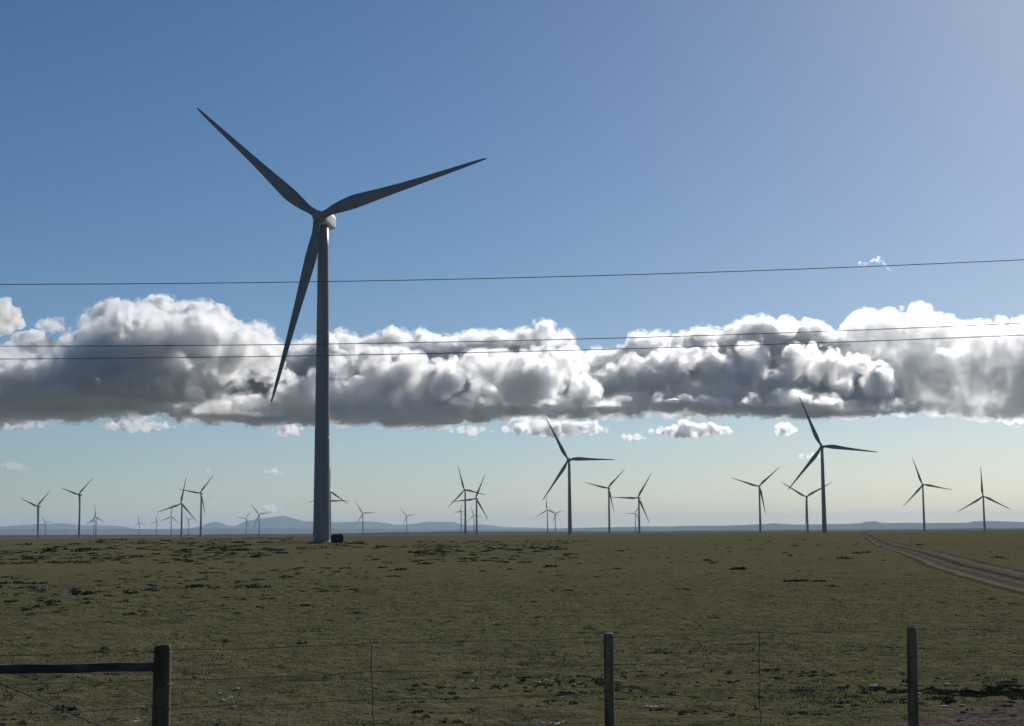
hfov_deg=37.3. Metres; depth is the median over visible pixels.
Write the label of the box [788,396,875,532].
wind turbine
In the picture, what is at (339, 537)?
door
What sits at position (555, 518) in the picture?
wind turbine
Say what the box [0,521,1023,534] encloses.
hills
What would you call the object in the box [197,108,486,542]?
wind turbine
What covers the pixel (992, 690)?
sagebrush
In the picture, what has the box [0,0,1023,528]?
sky
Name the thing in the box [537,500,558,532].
wind turbine
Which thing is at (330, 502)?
wind turbine
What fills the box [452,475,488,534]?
wind turbine
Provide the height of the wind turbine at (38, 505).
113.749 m
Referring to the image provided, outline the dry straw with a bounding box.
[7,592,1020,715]
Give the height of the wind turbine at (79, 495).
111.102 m
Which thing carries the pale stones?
on the ground at (595, 548)
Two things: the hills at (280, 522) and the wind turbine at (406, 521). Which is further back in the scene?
the hills at (280, 522)
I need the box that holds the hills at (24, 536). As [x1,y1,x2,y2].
[0,528,1023,537]
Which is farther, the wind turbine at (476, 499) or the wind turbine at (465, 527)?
the wind turbine at (476, 499)
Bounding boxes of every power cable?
[0,259,1023,284]
[11,323,1023,346]
[25,335,1022,358]
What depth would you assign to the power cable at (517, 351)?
36.25 m
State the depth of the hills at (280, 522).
44834.07 m
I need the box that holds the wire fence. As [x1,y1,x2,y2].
[0,627,1023,725]
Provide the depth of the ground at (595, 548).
37.68 m
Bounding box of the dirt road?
[862,532,1023,594]
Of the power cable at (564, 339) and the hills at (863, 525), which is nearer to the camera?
the power cable at (564, 339)
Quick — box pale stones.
[130,656,1001,725]
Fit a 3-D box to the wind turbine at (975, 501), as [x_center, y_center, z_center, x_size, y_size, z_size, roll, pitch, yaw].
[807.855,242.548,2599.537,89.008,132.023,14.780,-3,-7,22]
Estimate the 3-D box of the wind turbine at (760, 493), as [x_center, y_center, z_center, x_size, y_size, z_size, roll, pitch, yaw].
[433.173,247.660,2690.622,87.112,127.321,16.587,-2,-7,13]
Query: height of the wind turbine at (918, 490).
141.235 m
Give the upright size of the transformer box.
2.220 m
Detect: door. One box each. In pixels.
[332,535,336,541]
[337,535,341,541]
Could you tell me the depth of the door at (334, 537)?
362.50 m
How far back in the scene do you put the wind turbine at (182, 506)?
2837.95 m
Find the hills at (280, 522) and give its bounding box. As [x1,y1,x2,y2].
[0,516,560,529]
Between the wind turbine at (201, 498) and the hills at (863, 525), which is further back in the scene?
the hills at (863, 525)
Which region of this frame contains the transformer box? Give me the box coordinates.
[331,534,342,542]
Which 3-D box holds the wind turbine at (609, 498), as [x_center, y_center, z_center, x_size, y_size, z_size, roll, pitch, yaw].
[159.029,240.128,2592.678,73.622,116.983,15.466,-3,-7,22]
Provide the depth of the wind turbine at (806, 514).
2627.27 m
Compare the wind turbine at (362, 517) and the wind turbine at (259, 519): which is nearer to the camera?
the wind turbine at (362, 517)
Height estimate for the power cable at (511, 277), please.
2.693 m
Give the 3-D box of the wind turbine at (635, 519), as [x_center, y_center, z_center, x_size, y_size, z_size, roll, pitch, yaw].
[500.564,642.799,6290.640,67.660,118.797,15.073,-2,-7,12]
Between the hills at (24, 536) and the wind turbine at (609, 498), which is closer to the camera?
the wind turbine at (609, 498)
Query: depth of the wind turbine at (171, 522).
5771.40 m
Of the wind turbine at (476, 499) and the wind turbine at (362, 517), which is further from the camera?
the wind turbine at (362, 517)
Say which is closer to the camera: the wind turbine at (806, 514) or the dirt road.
the dirt road
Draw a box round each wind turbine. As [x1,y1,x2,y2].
[21,491,49,537]
[60,479,91,537]
[86,512,103,536]
[158,480,194,536]
[160,509,175,536]
[180,476,212,536]
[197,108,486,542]
[251,504,270,535]
[309,467,347,535]
[355,501,375,534]
[400,508,413,533]
[447,467,484,534]
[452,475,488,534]
[458,501,462,533]
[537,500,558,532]
[542,418,614,534]
[548,507,560,532]
[585,470,623,533]
[613,474,650,532]
[627,508,640,532]
[733,469,776,531]
[782,482,831,531]
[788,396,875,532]
[905,457,951,530]
[958,467,1010,530]
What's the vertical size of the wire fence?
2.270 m
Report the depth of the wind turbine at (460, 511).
5371.24 m
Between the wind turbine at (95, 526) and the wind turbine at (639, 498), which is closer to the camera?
the wind turbine at (639, 498)
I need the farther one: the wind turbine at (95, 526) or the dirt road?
the wind turbine at (95, 526)
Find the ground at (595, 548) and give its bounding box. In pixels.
[0,529,1023,725]
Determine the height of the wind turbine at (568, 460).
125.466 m
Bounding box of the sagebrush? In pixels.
[0,537,1023,725]

